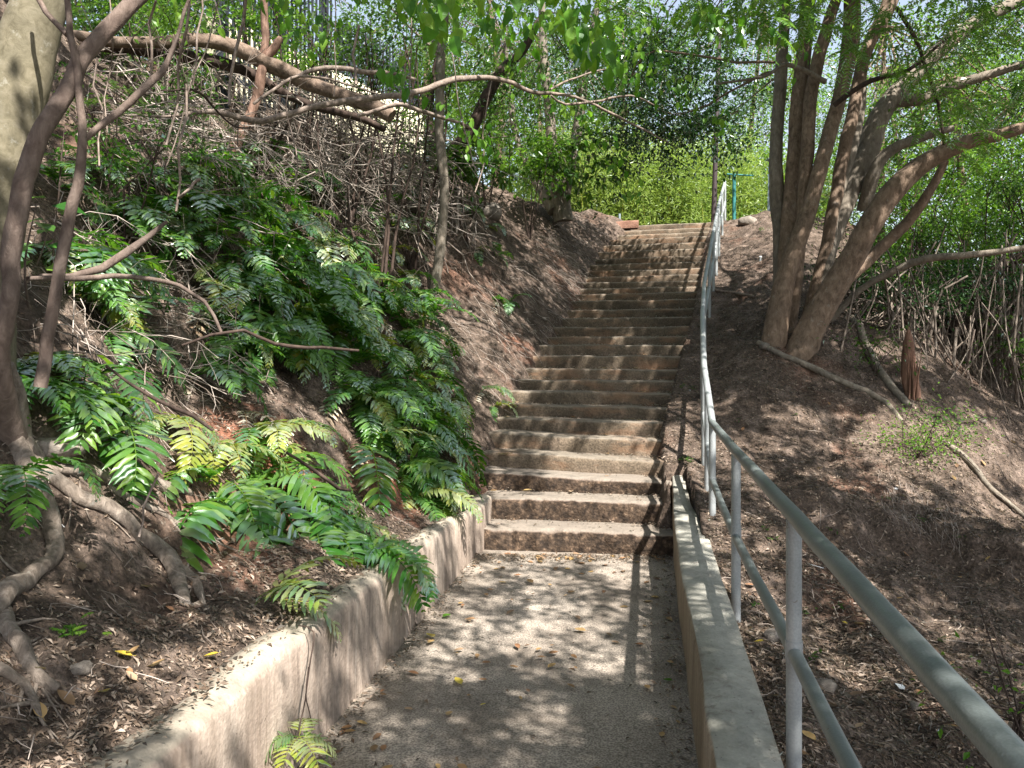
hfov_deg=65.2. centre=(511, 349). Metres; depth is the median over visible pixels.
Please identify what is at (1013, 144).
background tree
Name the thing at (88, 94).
bank shrub
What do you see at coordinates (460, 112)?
hanging vine
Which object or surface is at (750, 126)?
background tree
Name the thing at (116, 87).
sapling
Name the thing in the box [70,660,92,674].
rock
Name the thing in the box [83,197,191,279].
fern
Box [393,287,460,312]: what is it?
fern
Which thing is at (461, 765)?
fallen leaf
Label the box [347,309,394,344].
fern
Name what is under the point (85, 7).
background tree
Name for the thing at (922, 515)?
rootlet fringe
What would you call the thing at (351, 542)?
fern
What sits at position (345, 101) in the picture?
dead branch
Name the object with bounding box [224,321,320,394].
fern
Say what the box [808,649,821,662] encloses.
seedling
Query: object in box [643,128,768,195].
bamboo clump
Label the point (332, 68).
dead branch
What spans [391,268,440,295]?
fern
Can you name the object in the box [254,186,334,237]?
fern
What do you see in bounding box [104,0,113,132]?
hanging vine
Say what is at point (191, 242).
fern
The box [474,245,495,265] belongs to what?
fern
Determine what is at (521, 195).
bamboo clump
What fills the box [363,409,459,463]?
fern
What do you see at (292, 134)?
hanging vine
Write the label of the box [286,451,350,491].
dead branch
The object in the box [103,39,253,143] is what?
bank shrub
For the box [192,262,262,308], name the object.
fern
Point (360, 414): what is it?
fern
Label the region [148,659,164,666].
fallen leaf
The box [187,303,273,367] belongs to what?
fern
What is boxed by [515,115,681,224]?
bamboo clump
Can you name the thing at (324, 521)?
fern
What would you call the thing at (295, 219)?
fern
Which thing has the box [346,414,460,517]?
fern
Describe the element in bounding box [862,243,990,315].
leafy shrub
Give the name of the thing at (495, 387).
fern
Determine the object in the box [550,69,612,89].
dead branch
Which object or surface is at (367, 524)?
fern
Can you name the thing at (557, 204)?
forked tree
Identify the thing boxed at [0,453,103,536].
fern
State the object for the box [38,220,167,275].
dead branch
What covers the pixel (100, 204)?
fern
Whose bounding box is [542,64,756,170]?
background tree
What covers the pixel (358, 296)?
fern
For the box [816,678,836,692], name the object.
rock
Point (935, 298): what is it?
leafy shrub
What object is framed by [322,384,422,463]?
fern
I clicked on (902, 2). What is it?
sky
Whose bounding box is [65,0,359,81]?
background tree
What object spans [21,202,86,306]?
sapling
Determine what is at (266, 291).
fern
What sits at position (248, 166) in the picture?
fern
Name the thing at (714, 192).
utility pole
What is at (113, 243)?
fern
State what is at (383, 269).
bank shrub
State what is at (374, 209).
fern
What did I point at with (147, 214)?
fern
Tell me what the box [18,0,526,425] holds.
brushwood
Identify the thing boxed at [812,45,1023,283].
background tree
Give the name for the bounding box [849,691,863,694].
fallen leaf
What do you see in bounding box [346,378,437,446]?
fern
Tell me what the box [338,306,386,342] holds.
fern
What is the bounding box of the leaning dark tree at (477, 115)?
[381,0,643,203]
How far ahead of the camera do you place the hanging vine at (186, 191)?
4.24 m
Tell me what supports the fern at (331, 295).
on the ground
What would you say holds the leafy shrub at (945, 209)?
on the ground
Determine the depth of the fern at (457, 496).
5.63 m
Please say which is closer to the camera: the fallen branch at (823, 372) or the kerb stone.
the fallen branch at (823, 372)
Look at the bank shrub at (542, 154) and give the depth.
13.18 m
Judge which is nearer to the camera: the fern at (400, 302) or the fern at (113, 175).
the fern at (113, 175)
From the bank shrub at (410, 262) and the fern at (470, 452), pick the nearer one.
the fern at (470, 452)
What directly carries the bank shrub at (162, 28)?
on the ground
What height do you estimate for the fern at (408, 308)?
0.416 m
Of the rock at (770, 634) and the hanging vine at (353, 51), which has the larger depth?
the hanging vine at (353, 51)
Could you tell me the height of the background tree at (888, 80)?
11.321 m
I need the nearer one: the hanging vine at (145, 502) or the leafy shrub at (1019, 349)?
the hanging vine at (145, 502)
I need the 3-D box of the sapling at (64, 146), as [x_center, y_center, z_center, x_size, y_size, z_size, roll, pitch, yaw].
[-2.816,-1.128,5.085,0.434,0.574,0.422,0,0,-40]
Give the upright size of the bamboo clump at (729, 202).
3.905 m
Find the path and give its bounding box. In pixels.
[299,550,697,767]
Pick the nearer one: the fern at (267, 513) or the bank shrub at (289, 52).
the fern at (267, 513)
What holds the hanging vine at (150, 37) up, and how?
hanging from the smooth barked tree at (31, 33)
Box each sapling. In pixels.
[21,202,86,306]
[28,196,79,273]
[43,125,110,212]
[54,71,158,189]
[114,106,216,215]
[120,259,158,320]
[153,99,252,211]
[183,210,255,277]
[472,130,499,182]
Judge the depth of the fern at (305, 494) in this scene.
4.36 m
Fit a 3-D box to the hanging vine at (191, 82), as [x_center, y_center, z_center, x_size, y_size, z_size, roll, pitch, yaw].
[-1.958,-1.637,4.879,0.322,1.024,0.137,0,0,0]
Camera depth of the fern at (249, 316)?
5.68 m
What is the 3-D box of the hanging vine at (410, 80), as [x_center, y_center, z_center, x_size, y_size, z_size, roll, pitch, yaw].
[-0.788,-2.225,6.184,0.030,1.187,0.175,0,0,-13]
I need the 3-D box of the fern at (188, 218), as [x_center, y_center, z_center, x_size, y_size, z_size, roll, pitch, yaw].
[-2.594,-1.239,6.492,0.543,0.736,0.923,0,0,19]
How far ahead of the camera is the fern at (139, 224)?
5.39 m
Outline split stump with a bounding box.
[901,327,921,400]
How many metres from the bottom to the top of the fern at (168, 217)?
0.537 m
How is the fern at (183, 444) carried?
on the ground
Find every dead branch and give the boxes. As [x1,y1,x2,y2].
[26,273,222,331]
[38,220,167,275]
[105,365,212,430]
[124,75,668,142]
[161,88,252,128]
[182,329,358,351]
[253,75,377,104]
[281,65,416,81]
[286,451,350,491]
[357,102,475,129]
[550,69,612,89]
[550,95,659,107]
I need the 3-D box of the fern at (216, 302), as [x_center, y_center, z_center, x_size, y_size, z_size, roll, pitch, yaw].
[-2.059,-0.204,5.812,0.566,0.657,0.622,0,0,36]
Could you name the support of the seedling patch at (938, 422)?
on the ground
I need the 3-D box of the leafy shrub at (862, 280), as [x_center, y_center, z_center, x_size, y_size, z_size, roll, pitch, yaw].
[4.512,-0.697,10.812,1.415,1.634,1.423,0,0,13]
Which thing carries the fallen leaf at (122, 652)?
on the ground
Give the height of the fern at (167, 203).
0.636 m
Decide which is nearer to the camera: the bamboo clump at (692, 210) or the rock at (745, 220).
the rock at (745, 220)
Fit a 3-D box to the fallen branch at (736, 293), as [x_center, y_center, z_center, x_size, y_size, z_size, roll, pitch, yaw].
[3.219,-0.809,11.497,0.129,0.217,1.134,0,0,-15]
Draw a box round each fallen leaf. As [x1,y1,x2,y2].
[33,702,46,719]
[57,689,76,706]
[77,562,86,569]
[115,650,135,655]
[126,671,137,680]
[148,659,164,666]
[204,652,217,655]
[370,744,377,750]
[373,732,381,739]
[454,677,462,683]
[457,763,466,767]
[802,730,817,740]
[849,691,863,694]
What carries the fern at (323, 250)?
on the ground
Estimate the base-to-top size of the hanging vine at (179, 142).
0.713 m
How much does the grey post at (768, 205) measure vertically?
1.673 m
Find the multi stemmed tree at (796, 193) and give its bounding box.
[551,0,1023,360]
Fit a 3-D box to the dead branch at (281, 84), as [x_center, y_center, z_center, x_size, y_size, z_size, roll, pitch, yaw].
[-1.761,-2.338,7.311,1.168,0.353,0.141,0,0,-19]
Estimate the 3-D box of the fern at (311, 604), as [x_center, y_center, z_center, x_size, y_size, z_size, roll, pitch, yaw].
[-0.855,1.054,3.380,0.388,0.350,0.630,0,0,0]
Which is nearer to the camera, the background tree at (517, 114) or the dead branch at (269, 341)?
the dead branch at (269, 341)
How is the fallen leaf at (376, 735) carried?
on the path
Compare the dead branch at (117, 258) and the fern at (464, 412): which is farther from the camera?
the fern at (464, 412)
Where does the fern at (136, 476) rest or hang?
on the ground
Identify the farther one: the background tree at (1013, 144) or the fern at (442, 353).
the background tree at (1013, 144)
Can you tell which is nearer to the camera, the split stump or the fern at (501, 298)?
the split stump
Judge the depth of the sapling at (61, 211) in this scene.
4.40 m
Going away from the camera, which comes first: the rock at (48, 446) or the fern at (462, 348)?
the rock at (48, 446)
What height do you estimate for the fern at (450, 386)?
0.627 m
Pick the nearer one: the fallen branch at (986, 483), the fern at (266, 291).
the fern at (266, 291)
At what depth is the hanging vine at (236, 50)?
5.53 m
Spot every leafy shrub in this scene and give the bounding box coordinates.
[803,249,903,316]
[809,202,974,310]
[847,262,1013,334]
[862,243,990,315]
[877,148,1023,318]
[906,143,1023,353]
[907,246,1023,362]
[908,223,1022,319]
[962,298,1023,397]
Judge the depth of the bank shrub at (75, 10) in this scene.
7.67 m
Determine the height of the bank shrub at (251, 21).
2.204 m
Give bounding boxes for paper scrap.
[895,683,904,689]
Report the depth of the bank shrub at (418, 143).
10.44 m
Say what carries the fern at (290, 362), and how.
on the ground
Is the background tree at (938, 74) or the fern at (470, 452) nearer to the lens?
the fern at (470, 452)
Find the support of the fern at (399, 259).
on the ground
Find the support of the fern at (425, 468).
on the ground
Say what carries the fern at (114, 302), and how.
on the ground
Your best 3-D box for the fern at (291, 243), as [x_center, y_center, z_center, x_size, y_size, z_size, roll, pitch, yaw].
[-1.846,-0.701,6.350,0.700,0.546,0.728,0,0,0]
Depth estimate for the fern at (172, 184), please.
6.03 m
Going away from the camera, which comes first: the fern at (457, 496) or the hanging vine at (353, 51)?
the fern at (457, 496)
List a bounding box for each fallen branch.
[715,289,755,297]
[756,340,903,420]
[849,315,912,407]
[942,440,1023,517]
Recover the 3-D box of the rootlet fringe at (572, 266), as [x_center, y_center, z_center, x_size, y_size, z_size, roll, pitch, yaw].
[0.597,-0.984,12.200,1.147,3.488,8.007,0,0,15]
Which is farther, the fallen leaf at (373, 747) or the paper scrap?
the paper scrap
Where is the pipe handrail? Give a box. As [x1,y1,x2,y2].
[700,180,1023,767]
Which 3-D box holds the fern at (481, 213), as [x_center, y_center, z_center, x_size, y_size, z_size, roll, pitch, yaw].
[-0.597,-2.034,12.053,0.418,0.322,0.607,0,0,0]
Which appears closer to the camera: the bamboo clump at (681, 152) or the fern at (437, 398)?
the fern at (437, 398)
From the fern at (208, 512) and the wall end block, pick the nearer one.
the fern at (208, 512)
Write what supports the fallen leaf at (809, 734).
on the ground
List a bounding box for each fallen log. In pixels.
[73,30,395,122]
[79,41,385,132]
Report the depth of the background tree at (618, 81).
25.65 m
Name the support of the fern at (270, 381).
on the ground
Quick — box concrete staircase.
[479,222,711,556]
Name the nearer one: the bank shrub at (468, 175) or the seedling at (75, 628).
the seedling at (75, 628)
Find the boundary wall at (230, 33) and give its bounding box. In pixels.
[206,14,423,153]
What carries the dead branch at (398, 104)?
attached to the slender tree at (578, 40)
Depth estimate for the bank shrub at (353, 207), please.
8.80 m
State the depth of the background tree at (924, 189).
27.18 m
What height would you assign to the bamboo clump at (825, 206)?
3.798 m
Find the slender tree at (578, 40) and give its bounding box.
[136,0,808,304]
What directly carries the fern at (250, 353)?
on the ground
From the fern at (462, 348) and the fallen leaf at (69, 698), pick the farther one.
the fern at (462, 348)
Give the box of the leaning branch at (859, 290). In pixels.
[831,245,1023,321]
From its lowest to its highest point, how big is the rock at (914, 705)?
0.035 m
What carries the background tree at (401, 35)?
on the ground
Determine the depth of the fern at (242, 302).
5.62 m
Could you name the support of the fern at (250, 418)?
on the ground
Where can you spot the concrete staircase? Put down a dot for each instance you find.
(543, 445)
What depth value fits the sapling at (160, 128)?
5.87 m
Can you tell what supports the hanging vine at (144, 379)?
hanging from the smooth barked tree at (31, 33)
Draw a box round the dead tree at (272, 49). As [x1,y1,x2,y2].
[226,0,282,158]
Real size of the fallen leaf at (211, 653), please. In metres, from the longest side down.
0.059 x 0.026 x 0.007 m
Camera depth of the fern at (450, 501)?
5.72 m
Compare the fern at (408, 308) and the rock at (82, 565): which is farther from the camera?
the fern at (408, 308)
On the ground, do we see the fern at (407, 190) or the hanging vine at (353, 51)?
the fern at (407, 190)
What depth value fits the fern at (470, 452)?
6.74 m
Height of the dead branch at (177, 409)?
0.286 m
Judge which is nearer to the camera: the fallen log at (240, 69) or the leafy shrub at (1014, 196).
the fallen log at (240, 69)
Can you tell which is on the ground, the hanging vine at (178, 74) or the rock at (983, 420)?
the rock at (983, 420)
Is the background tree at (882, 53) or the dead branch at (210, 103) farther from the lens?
the background tree at (882, 53)
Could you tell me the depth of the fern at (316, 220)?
7.50 m
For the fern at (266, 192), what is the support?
on the ground
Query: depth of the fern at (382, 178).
10.09 m
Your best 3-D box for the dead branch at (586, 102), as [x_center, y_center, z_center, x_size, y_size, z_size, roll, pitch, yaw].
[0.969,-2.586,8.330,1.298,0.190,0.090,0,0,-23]
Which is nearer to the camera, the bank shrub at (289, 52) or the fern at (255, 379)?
the fern at (255, 379)
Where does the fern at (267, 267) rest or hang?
on the ground
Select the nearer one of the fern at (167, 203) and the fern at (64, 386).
the fern at (64, 386)
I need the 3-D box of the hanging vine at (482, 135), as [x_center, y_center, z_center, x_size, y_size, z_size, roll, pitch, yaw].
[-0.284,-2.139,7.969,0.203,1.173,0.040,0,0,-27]
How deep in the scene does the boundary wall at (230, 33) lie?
12.79 m
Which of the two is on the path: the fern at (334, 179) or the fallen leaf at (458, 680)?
the fallen leaf at (458, 680)
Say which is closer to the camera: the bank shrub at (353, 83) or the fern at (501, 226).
the bank shrub at (353, 83)
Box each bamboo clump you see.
[503,104,619,211]
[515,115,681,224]
[557,107,692,225]
[592,126,731,223]
[597,126,740,225]
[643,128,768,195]
[654,116,767,222]
[688,118,817,218]
[737,136,860,223]
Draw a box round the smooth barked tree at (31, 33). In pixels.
[0,0,233,748]
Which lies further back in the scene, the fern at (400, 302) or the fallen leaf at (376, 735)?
the fern at (400, 302)
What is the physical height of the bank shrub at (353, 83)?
2.377 m
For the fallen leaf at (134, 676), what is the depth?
2.48 m
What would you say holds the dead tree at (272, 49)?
on the ground
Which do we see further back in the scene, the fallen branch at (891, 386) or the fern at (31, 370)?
the fallen branch at (891, 386)
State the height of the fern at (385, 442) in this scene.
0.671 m
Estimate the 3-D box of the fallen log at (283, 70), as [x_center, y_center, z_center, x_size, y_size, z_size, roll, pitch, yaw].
[-2.616,-2.598,7.492,3.035,0.770,0.449,0,0,-18]
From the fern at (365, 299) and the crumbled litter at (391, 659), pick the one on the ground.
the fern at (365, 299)
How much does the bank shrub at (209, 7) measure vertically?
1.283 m
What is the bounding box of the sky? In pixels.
[65,0,1023,273]
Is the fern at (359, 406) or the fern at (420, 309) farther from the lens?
the fern at (420, 309)
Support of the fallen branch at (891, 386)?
on the ground
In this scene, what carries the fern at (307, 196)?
on the ground
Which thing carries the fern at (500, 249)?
on the ground
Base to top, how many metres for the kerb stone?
0.164 m
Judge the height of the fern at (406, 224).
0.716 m
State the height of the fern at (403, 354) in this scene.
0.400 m
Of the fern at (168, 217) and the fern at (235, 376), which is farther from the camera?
the fern at (168, 217)
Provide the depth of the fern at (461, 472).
6.23 m
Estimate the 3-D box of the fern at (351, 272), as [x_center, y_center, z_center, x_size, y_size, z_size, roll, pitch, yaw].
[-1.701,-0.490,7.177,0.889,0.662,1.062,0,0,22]
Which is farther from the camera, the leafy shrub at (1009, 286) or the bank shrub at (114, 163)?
the leafy shrub at (1009, 286)
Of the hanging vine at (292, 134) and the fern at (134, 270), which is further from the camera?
the hanging vine at (292, 134)
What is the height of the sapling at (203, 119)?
0.881 m
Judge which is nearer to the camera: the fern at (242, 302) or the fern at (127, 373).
the fern at (127, 373)
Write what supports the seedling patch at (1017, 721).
on the ground
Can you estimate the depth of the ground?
6.23 m
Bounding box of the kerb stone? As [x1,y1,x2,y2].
[616,220,638,229]
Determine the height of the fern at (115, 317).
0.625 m
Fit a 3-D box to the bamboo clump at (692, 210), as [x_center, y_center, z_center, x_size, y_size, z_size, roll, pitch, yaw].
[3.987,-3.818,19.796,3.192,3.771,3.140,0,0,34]
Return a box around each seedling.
[49,612,111,636]
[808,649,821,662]
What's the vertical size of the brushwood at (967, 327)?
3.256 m
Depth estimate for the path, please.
3.89 m
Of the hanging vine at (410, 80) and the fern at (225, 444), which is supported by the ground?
the fern at (225, 444)
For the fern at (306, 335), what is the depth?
6.01 m
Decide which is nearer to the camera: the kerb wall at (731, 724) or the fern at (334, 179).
the kerb wall at (731, 724)
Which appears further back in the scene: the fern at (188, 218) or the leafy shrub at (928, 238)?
the leafy shrub at (928, 238)
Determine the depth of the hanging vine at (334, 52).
6.18 m
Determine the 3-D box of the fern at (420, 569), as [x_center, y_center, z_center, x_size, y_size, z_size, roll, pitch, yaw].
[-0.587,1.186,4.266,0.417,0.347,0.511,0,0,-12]
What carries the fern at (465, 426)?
on the ground
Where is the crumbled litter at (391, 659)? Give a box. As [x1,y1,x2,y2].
[81,227,710,767]
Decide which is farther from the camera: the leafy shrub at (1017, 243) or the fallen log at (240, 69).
the leafy shrub at (1017, 243)
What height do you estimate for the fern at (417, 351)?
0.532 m
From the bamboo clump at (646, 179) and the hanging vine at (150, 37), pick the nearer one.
the hanging vine at (150, 37)
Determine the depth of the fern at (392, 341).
7.09 m
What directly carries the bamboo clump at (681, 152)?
on the ground
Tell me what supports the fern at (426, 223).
on the ground
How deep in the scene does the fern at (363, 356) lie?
6.44 m
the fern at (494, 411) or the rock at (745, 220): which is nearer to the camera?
the fern at (494, 411)
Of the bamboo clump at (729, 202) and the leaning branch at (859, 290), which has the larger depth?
the bamboo clump at (729, 202)
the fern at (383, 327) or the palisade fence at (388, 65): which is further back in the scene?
the palisade fence at (388, 65)
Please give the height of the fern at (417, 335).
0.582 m
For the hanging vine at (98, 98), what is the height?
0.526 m
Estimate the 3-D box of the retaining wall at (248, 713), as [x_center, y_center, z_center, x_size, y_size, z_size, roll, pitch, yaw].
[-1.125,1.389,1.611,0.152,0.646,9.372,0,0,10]
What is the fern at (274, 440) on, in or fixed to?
on the ground
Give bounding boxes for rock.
[34,438,89,457]
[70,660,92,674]
[478,202,501,220]
[738,216,756,225]
[759,342,769,349]
[763,628,779,642]
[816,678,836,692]
[909,701,920,709]
[979,418,986,423]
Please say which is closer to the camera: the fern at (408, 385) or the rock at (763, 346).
the fern at (408, 385)
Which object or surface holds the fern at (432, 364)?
on the ground
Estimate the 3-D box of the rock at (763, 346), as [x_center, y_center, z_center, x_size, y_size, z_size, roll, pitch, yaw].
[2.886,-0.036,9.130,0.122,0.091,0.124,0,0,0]
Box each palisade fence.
[216,0,331,129]
[336,21,418,107]
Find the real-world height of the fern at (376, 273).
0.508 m
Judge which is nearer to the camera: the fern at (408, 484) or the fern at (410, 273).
the fern at (408, 484)
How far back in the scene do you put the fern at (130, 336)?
4.54 m
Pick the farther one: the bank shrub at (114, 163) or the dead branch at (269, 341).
the bank shrub at (114, 163)
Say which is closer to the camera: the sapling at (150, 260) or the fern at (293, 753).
the fern at (293, 753)
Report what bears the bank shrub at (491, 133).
on the ground
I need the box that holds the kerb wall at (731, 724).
[672,475,783,767]
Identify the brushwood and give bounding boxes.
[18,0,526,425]
[840,222,1023,422]
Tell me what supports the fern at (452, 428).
on the ground
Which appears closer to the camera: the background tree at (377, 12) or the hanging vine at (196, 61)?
the hanging vine at (196, 61)
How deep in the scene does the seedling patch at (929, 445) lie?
7.72 m
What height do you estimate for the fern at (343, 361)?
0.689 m
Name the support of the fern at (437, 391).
on the ground
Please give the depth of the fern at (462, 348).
8.70 m
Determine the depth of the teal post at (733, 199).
18.17 m
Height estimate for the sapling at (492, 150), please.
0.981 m
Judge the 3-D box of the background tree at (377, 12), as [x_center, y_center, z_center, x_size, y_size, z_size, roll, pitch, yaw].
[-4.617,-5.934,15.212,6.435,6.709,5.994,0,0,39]
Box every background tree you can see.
[64,0,256,64]
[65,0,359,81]
[98,0,478,95]
[318,0,527,155]
[367,0,621,199]
[419,31,617,195]
[468,33,632,192]
[504,0,723,153]
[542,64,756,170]
[657,0,845,193]
[682,10,894,218]
[735,0,1023,255]
[758,10,1023,248]
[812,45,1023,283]
[825,108,1023,265]
[866,0,1023,209]
[877,14,1023,268]
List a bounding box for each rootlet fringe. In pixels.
[432,213,613,415]
[877,470,963,563]
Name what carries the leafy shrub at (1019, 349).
on the ground
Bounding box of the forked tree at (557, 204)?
[390,0,714,222]
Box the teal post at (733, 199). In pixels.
[727,173,753,219]
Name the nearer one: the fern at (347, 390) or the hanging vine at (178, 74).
the hanging vine at (178, 74)
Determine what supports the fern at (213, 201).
on the ground
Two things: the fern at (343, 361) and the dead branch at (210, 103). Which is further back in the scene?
the fern at (343, 361)
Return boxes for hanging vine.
[92,57,104,166]
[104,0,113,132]
[138,474,158,537]
[143,363,146,401]
[147,0,156,89]
[165,1,190,145]
[166,0,218,165]
[175,84,187,211]
[177,178,200,199]
[192,0,203,84]
[228,0,246,106]
[285,77,297,193]
[333,0,336,96]
[351,25,359,85]
[409,18,411,140]
[451,52,475,171]
[475,81,491,192]
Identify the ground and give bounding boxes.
[0,0,1023,767]
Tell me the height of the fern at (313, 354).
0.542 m
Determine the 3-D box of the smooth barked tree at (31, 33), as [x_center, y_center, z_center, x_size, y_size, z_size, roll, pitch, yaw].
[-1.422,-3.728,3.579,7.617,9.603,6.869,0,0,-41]
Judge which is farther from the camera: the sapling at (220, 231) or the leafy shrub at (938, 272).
the leafy shrub at (938, 272)
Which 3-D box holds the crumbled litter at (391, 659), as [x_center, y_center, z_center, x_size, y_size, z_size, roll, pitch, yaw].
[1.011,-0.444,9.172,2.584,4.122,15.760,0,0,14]
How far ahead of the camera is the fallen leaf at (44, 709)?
2.23 m
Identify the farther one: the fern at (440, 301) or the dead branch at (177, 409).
the fern at (440, 301)
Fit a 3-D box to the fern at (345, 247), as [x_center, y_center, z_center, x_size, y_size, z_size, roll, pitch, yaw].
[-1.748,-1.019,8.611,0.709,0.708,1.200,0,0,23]
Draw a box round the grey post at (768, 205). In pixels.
[766,158,769,210]
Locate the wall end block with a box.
[470,494,491,554]
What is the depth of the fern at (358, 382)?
5.96 m
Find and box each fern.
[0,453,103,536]
[17,350,103,426]
[17,352,167,444]
[19,374,104,429]
[21,228,138,291]
[39,160,121,234]
[43,250,176,350]
[43,382,174,507]
[65,239,162,309]
[65,272,142,329]
[68,242,161,364]
[71,143,159,193]
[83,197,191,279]
[86,202,185,273]
[95,294,212,395]
[116,191,215,257]
[117,200,208,246]
[120,192,203,274]
[121,167,186,207]
[136,229,235,313]
[145,154,230,228]
[146,412,220,483]
[159,187,286,267]
[162,464,317,545]
[166,151,256,194]
[174,497,295,575]
[175,217,273,266]
[184,339,285,426]
[186,281,323,357]
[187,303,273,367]
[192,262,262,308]
[193,145,286,211]
[193,275,282,322]
[196,439,291,487]
[200,279,286,331]
[200,336,267,382]
[203,245,316,336]
[205,316,330,391]
[215,137,313,206]
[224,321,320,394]
[228,179,313,262]
[231,270,319,327]
[232,285,304,380]
[232,417,351,484]
[235,225,327,283]
[237,410,294,450]
[238,338,318,388]
[239,447,353,527]
[241,341,326,374]
[250,301,389,385]
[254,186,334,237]
[255,555,364,642]
[259,212,327,269]
[265,625,336,767]
[269,243,359,326]
[270,207,341,260]
[277,261,382,320]
[288,169,346,205]
[290,480,366,549]
[298,282,381,367]
[302,237,371,280]
[304,311,397,385]
[307,284,364,314]
[307,524,406,614]
[316,515,398,552]
[318,376,413,443]
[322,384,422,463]
[325,261,409,306]
[329,226,390,276]
[336,348,406,399]
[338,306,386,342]
[345,155,415,202]
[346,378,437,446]
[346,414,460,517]
[347,278,416,331]
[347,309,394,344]
[347,410,406,452]
[349,337,422,380]
[353,334,401,370]
[355,190,412,235]
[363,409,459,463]
[363,534,440,613]
[365,278,443,331]
[366,408,432,462]
[367,374,430,413]
[372,213,435,245]
[375,244,428,268]
[376,455,467,511]
[379,363,476,417]
[380,290,424,327]
[383,296,422,329]
[389,179,425,199]
[389,328,461,362]
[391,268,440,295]
[392,316,451,367]
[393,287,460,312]
[395,466,483,517]
[402,389,466,437]
[402,474,483,522]
[404,454,472,510]
[407,383,448,409]
[408,332,460,375]
[410,209,448,235]
[411,297,478,326]
[415,356,458,382]
[415,418,460,444]
[418,432,488,486]
[425,464,464,516]
[427,405,473,444]
[430,398,473,425]
[445,344,465,355]
[459,204,485,222]
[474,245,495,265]
[475,384,514,402]
[486,223,506,236]
[489,399,518,422]
[492,294,508,315]
[493,242,513,268]
[503,293,531,314]
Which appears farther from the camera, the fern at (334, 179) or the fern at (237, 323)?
the fern at (334, 179)
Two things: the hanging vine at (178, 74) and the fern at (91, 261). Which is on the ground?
the fern at (91, 261)
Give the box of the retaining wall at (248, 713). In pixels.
[86,508,476,767]
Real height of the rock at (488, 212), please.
0.308 m
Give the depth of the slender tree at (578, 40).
6.21 m
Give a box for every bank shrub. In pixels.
[51,87,228,245]
[54,60,165,147]
[71,0,172,73]
[76,0,227,119]
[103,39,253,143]
[119,0,258,89]
[159,132,308,236]
[211,0,318,182]
[254,1,358,184]
[274,0,404,257]
[314,31,420,213]
[322,0,446,296]
[356,39,487,270]
[384,92,481,237]
[402,137,528,244]
[434,84,540,216]
[479,108,580,239]
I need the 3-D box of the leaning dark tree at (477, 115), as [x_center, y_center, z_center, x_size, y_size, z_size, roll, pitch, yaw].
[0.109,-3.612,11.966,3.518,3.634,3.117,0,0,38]
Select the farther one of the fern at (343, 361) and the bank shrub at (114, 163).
the fern at (343, 361)
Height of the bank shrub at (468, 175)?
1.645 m
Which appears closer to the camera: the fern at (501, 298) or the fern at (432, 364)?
the fern at (432, 364)
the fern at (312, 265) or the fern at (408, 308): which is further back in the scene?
the fern at (408, 308)
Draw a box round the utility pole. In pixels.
[711,26,721,221]
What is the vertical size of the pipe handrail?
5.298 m
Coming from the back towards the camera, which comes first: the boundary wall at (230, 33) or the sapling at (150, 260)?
the boundary wall at (230, 33)
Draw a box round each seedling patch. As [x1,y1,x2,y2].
[853,382,1005,471]
[878,599,1023,767]
[886,387,996,445]
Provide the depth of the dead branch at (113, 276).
3.79 m
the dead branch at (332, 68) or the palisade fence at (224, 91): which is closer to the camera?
the dead branch at (332, 68)
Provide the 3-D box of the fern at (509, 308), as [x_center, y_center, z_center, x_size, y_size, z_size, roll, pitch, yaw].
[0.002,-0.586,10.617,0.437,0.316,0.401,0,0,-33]
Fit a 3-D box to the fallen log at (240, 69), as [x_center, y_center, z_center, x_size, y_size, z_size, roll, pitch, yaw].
[-2.716,-2.572,7.790,3.016,0.634,0.247,0,0,-24]
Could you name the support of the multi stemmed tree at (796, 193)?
on the ground
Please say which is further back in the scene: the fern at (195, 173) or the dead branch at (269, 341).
the fern at (195, 173)
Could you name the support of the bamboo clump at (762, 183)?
on the ground
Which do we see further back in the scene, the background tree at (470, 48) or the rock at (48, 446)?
the background tree at (470, 48)
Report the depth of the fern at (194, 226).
5.89 m
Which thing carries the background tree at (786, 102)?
on the ground
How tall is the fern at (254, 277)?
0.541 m
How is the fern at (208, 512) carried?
on the ground
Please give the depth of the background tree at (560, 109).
24.98 m

